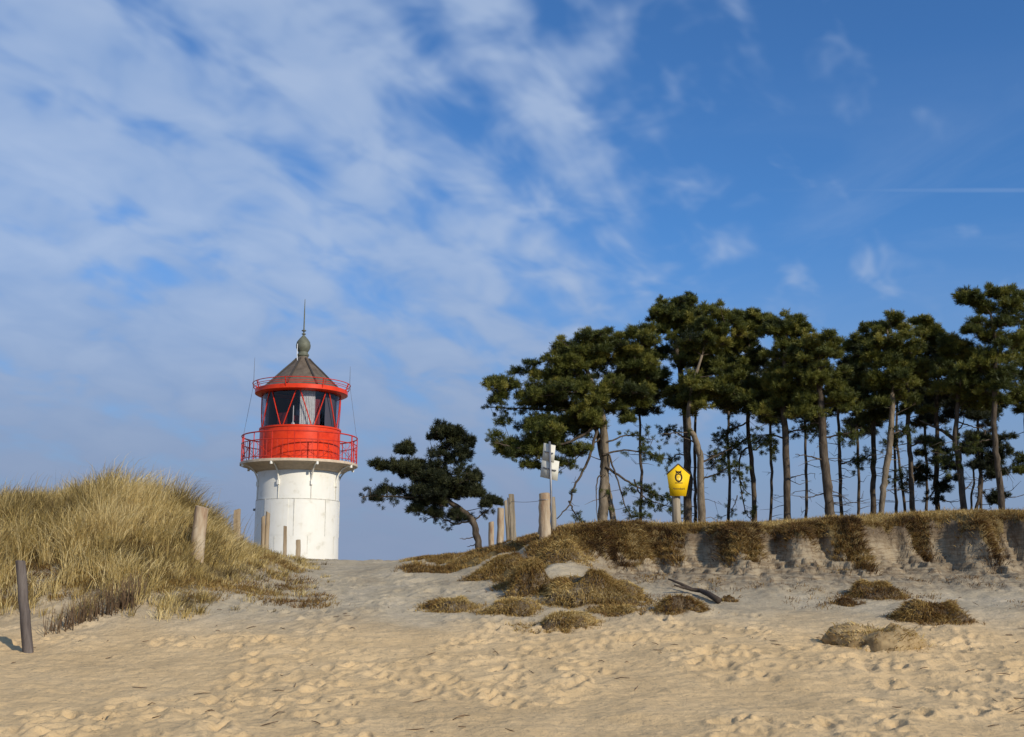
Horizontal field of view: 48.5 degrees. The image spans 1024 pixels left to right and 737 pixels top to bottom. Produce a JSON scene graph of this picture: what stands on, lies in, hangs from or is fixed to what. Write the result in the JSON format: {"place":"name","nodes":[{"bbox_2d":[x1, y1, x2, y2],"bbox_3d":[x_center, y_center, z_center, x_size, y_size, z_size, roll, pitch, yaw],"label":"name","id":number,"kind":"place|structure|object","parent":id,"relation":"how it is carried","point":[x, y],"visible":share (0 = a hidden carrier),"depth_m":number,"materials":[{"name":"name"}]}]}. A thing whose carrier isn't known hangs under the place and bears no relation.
{"place":"outdoors","nodes":[
{"label":"outdoors","id":0,"kind":"place"},
{"bbox_2d":[0,510,1023,736],"bbox_3d":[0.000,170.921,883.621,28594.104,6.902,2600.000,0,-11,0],"label":"ground","id":1,"kind":"structure","parent":0,"point":[378,668],"depth_m":16.04,"materials":[{"name":"beige sand"}]},
{"bbox_2d":[15,560,33,652],"bbox_3d":[-7.192,3.688,16.802,0.421,1.686,0.164,0,-11,0],"label":"fence post","id":2,"kind":"object","parent":1,"relation":"on","point":[25,616],"visible":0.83,"depth_m":16.78,"materials":[{"name":"grey wood"}]},
{"bbox_2d":[43,568,149,636],"bbox_3d":[-6.832,3.882,18.887,0.604,1.253,2.301,-6,-13,30],"label":"brushwood fence","id":3,"kind":"object","parent":1,"relation":"on","point":[123,600],"visible":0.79,"depth_m":18.92,"materials":[{"name":"brown wood"}]},
{"bbox_2d":[0,454,338,621],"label":"dune grass","id":4,"kind":"structure","parent":1,"relation":"on","point":[108,499],"depth_m":22.34,"materials":[{"name":"beige plant"}]},
{"bbox_2d":[191,505,208,562],"bbox_3d":[-6.181,3.380,22.436,0.341,1.359,0.308,0,-11,0],"label":"fence post","id":5,"kind":"object","parent":1,"relation":"on","point":[200,517],"visible":0.73,"depth_m":22.39,"materials":[{"name":"brown wood"}]},
{"bbox_2d":[233,509,240,542],"bbox_3d":[-6.579,4.020,27.232,0.198,1.325,0.181,0,-11,0],"label":"fence post","id":6,"kind":"object","parent":1,"relation":"on","point":[238,515],"visible":0.5,"depth_m":27.23,"materials":[{"name":"brown wood"}]},
{"bbox_2d":[260,511,269,549],"bbox_3d":[-6.775,4.670,31.191,0.236,1.510,0.124,3,-11,-14],"label":"fence post","id":7,"kind":"object","parent":1,"relation":"on","point":[265,527],"visible":0.6,"depth_m":31.19,"materials":[{"name":"brown wood"}]},
{"bbox_2d":[283,526,286,555],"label":"fence post","id":8,"kind":"object","parent":1,"relation":"on","point":[285,540],"visible":0.71,"depth_m":31.63,"materials":[{"name":"brown wood"}]},
{"bbox_2d":[296,539,300,557],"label":"fence post","id":9,"kind":"object","parent":1,"relation":"on","point":[298,547],"visible":0.6,"depth_m":31.58,"materials":[{"name":"brown wood"}]},
{"bbox_2d":[240,304,357,559],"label":"lighthouse","id":10,"kind":"object","parent":1,"relation":"on","point":[298,466],"visible":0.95,"depth_m":50.67,"materials":[{"name":"white metal"}]},
{"bbox_2d":[359,417,503,548],"bbox_3d":[-2.712,4.387,38.996,5.058,5.462,2.554,0,-11,0],"label":"pine tree","id":11,"kind":"object","parent":1,"relation":"on","point":[437,485],"visible":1,"depth_m":38.72,"materials":[{"name":"green plant"}]},
{"bbox_2d":[408,595,488,613],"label":"turf sod","id":12,"kind":"structure","parent":1,"relation":"on","point":[460,603],"depth_m":19.93,"materials":[{"name":"plant"}]},
{"bbox_2d":[443,551,525,581],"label":"turf sod","id":13,"kind":"structure","parent":1,"relation":"on","point":[495,565],"depth_m":23.05,"materials":[{"name":"plant"}]},
{"bbox_2d":[488,521,493,545],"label":"fence post","id":14,"kind":"object","parent":1,"relation":"on","point":[490,533],"visible":0.49,"depth_m":32.64,"materials":[{"name":"brown wood"}]},
{"bbox_2d":[496,507,503,543],"bbox_3d":[-0.314,4.545,30.696,0.212,1.582,0.207,0,-11,0],"label":"fence post","id":15,"kind":"object","parent":1,"relation":"on","point":[500,525],"visible":0.64,"depth_m":30.68,"materials":[{"name":"brown wood"}]},
{"bbox_2d":[466,595,546,616],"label":"turf sod","id":16,"kind":"structure","parent":1,"relation":"on","point":[517,606],"depth_m":19.53,"materials":[{"name":"plant"}]},
{"bbox_2d":[504,497,510,539],"bbox_3d":[-0.082,4.096,29.269,0.250,1.554,0.115,0,-11,0],"label":"fence post","id":17,"kind":"object","parent":1,"relation":"on","point":[507,521],"visible":0.58,"depth_m":29.27,"materials":[{"name":"grey wood"}]},
{"bbox_2d":[509,494,516,539],"bbox_3d":[0.024,3.801,27.783,0.218,1.470,0.152,0,-11,0],"label":"fence post","id":18,"kind":"object","parent":1,"relation":"on","point":[512,519],"visible":0.77,"depth_m":27.75,"materials":[{"name":"grey wood"}]},
{"bbox_2d":[495,556,556,598],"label":"turf sod","id":19,"kind":"structure","parent":1,"relation":"on","point":[528,575],"depth_m":21.22,"materials":[{"name":"plant"}]},
{"bbox_2d":[538,492,550,539],"bbox_3d":[0.706,3.361,24.598,0.271,1.348,0.266,0,-11,0],"label":"fence post","id":20,"kind":"object","parent":1,"relation":"on","point":[544,519],"visible":0.69,"depth_m":24.54,"materials":[{"name":"brown wood"}]},
{"bbox_2d":[540,442,558,530],"bbox_3d":[0.885,2.918,26.560,0.452,2.428,0.148,0,-11,0],"label":"information sign","id":21,"kind":"object","parent":1,"relation":"on","point":[549,466],"visible":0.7,"depth_m":26.67,"materials":[{"name":"grey metal"}]},
{"bbox_2d":[505,610,609,633],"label":"turf sod","id":22,"kind":"structure","parent":1,"relation":"on","point":[564,621],"depth_m":18.38,"materials":[{"name":"plant"}]},
{"bbox_2d":[535,538,598,567],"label":"turf sod","id":23,"kind":"structure","parent":1,"relation":"on","point":[560,551],"depth_m":23.04,"materials":[{"name":"plant"}]},
{"bbox_2d":[479,320,683,522],"bbox_3d":[2.345,2.029,38.762,7.007,7.482,3.395,0,-11,0],"label":"pine tree","id":24,"kind":"object","parent":1,"relation":"on","point":[587,408],"visible":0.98,"depth_m":38.64,"materials":[{"name":"green plant"}]},
{"bbox_2d":[530,567,660,609],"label":"turf sod","id":25,"kind":"structure","parent":1,"relation":"on","point":[594,585],"depth_m":20.39,"materials":[{"name":"plant"}]},
{"bbox_2d":[585,600,654,617],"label":"turf sod","id":26,"kind":"structure","parent":1,"relation":"on","point":[615,610],"depth_m":19.59,"materials":[{"name":"plant"}]},
{"bbox_2d":[602,345,667,521],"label":"pine tree","id":27,"kind":"object","parent":1,"relation":"on","point":[642,412],"visible":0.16,"depth_m":46.70,"materials":[{"name":"green plant"}]},
{"bbox_2d":[634,290,716,522],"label":"pine tree","id":28,"kind":"object","parent":1,"relation":"on","point":[674,317],"visible":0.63,"depth_m":42.51,"materials":[{"name":"green plant"}]},
{"bbox_2d":[646,592,709,614],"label":"turf sod","id":29,"kind":"structure","parent":1,"relation":"on","point":[672,605],"depth_m":19.40,"materials":[{"name":"plant"}]},
{"bbox_2d":[666,464,690,523],"bbox_3d":[4.017,3.268,27.430,0.609,1.940,0.318,0,-11,0],"label":"nature reserve sign","id":30,"kind":"object","parent":1,"relation":"on","point":[678,475],"visible":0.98,"depth_m":27.40,"materials":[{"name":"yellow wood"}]},
{"bbox_2d":[668,578,721,603],"bbox_3d":[3.375,4.100,21.014,0.574,0.458,1.462,2,-11,-12],"label":"driftwood branch","id":31,"kind":"object","parent":1,"relation":"on","point":[714,597],"visible":1,"depth_m":21.28,"materials":[{"name":"grey wood"}]},
{"bbox_2d":[681,347,720,522],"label":"pine tree","id":32,"kind":"object","parent":1,"relation":"on","point":[694,480],"visible":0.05,"depth_m":43.51,"materials":[{"name":"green plant"}]},
{"bbox_2d":[664,298,758,522],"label":"pine tree","id":33,"kind":"object","parent":1,"relation":"on","point":[690,400],"visible":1,"depth_m":40.41,"materials":[{"name":"green plant"}]},
{"bbox_2d":[721,594,739,601],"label":"turf sod","id":34,"kind":"structure","parent":1,"relation":"on","point":[727,598],"depth_m":20.57,"materials":[{"name":"plant"}]},
{"bbox_2d":[709,345,757,520],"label":"pine tree","id":35,"kind":"object","parent":1,"relation":"on","point":[728,413],"visible":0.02,"depth_m":47.56,"materials":[{"name":"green plant"}]},
{"bbox_2d":[704,305,779,521],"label":"pine tree","id":36,"kind":"object","parent":1,"relation":"on","point":[753,317],"visible":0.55,"depth_m":41.84,"materials":[{"name":"green plant"}]},
{"bbox_2d":[750,347,790,520],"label":"pine tree","id":37,"kind":"object","parent":1,"relation":"on","point":[760,371],"visible":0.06,"depth_m":48.54,"materials":[{"name":"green plant"}]},
{"bbox_2d":[533,506,1023,575],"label":"bank turf","id":38,"kind":"structure","parent":1,"relation":"on","point":[807,525],"depth_m":24.65,"materials":[{"name":"brown plant"}]},
{"bbox_2d":[746,308,830,519],"bbox_3d":[9.680,1.762,39.812,2.923,8.007,2.249,5,-12,-26],"label":"pine tree","id":39,"kind":"object","parent":1,"relation":"on","point":[787,330],"visible":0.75,"depth_m":39.81,"materials":[{"name":"green plant"}]},
{"bbox_2d":[777,365,841,516],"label":"pine tree","id":40,"kind":"object","parent":1,"relation":"on","point":[805,421],"visible":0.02,"depth_m":46.59,"materials":[{"name":"green plant"}]},
{"bbox_2d":[780,326,872,516],"bbox_3d":[10.715,2.066,38.724,2.482,6.958,2.358,-10,-14,41],"label":"pine tree","id":41,"kind":"object","parent":1,"relation":"on","point":[820,350],"visible":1,"depth_m":38.71,"materials":[{"name":"green plant"}]},
{"bbox_2d":[815,338,868,515],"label":"pine tree","id":42,"kind":"object","parent":1,"relation":"on","point":[840,362],"visible":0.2,"depth_m":43.14,"materials":[{"name":"green plant"}]},
{"bbox_2d":[830,595,865,606],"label":"turf sod","id":43,"kind":"structure","parent":1,"relation":"on","point":[845,601],"depth_m":20.44,"materials":[{"name":"plant"}]},
{"bbox_2d":[826,360,894,514],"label":"pine tree","id":44,"kind":"object","parent":1,"relation":"on","point":[852,414],"visible":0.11,"depth_m":47.65,"materials":[{"name":"green plant"}]},
{"bbox_2d":[840,318,901,513],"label":"pine tree","id":45,"kind":"object","parent":1,"relation":"on","point":[873,416],"visible":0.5,"depth_m":42.26,"materials":[{"name":"green plant"}]},
{"bbox_2d":[835,578,915,601],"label":"turf sod","id":46,"kind":"structure","parent":1,"relation":"on","point":[861,588],"depth_m":20.93,"materials":[{"name":"plant"}]},
{"bbox_2d":[812,619,944,652],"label":"turf sod","id":47,"kind":"structure","parent":1,"relation":"on","point":[892,637],"depth_m":16.77,"materials":[{"name":"beige plant"}]},
{"bbox_2d":[868,355,917,512],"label":"pine tree","id":48,"kind":"object","parent":1,"relation":"on","point":[895,466],"visible":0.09,"depth_m":41.11,"materials":[{"name":"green plant"}]},
{"bbox_2d":[859,308,927,512],"bbox_3d":[13.338,1.723,39.434,2.293,7.739,2.049,-8,-14,37],"label":"pine tree","id":49,"kind":"object","parent":1,"relation":"on","point":[890,362],"visible":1,"depth_m":39.50,"materials":[{"name":"green plant"}]},
{"bbox_2d":[892,355,929,512],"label":"pine tree","id":50,"kind":"object","parent":1,"relation":"on","point":[918,481],"visible":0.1,"depth_m":42.96,"materials":[{"name":"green plant"}]},
{"bbox_2d":[880,312,948,511],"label":"pine tree","id":51,"kind":"object","parent":1,"relation":"on","point":[927,327],"visible":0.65,"depth_m":40.77,"materials":[{"name":"green plant"}]},
{"bbox_2d":[900,355,959,510],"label":"pine tree","id":52,"kind":"object","parent":1,"relation":"on","point":[916,422],"visible":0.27,"depth_m":48.68,"materials":[{"name":"green plant"}]},
{"bbox_2d":[880,597,985,627],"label":"turf sod","id":53,"kind":"structure","parent":1,"relation":"on","point":[918,611],"depth_m":18.80,"materials":[{"name":"plant"}]},
{"bbox_2d":[897,340,972,512],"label":"pine tree","id":54,"kind":"object","parent":1,"relation":"on","point":[942,486],"visible":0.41,"depth_m":42.97,"materials":[{"name":"green plant"}]},
{"bbox_2d":[914,331,991,509],"bbox_3d":[15.446,2.106,39.354,2.601,6.952,2.401,5,-12,-24],"label":"pine tree","id":55,"kind":"object","parent":1,"relation":"on","point":[952,349],"visible":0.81,"depth_m":39.33,"materials":[{"name":"green plant"}]},
{"bbox_2d":[959,375,1010,509],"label":"pine tree","id":56,"kind":"object","parent":1,"relation":"on","point":[978,416],"visible":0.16,"depth_m":46.54,"materials":[{"name":"green plant"}]},
{"bbox_2d":[949,281,1023,509],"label":"pine tree","id":57,"kind":"object","parent":1,"relation":"on","point":[983,329],"visible":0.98,"depth_m":38.62,"materials":[{"name":"green plant"}]},
{"bbox_2d":[952,424,1020,509],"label":"pine tree","id":58,"kind":"object","parent":1,"relation":"on","point":[979,463],"visible":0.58,"depth_m":40.90,"materials":[{"name":"green plant"}]},
{"bbox_2d":[1002,304,1023,497],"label":"pine tree","id":59,"kind":"object","parent":1,"relation":"on","point":[1016,394],"visible":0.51,"depth_m":41.31,"materials":[{"name":"green plant"}]},
{"bbox_2d":[0,509,1023,609],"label":"path edge grass","id":60,"kind":"structure","parent":0,"point":[451,559],"depth_m":22.23,"materials":[{"name":"brown plant"}]},
{"bbox_2d":[0,584,1023,731],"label":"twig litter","id":61,"kind":"object","parent":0,"point":[529,670],"visible":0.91,"depth_m":14.14,"materials":[{"name":"brown wood"}]},
{"bbox_2d":[0,0,1023,560],"label":"sky","id":62,"kind":"structure","parent":0,"point":[446,190],"materials":[{"name":"blue"}]}
]}

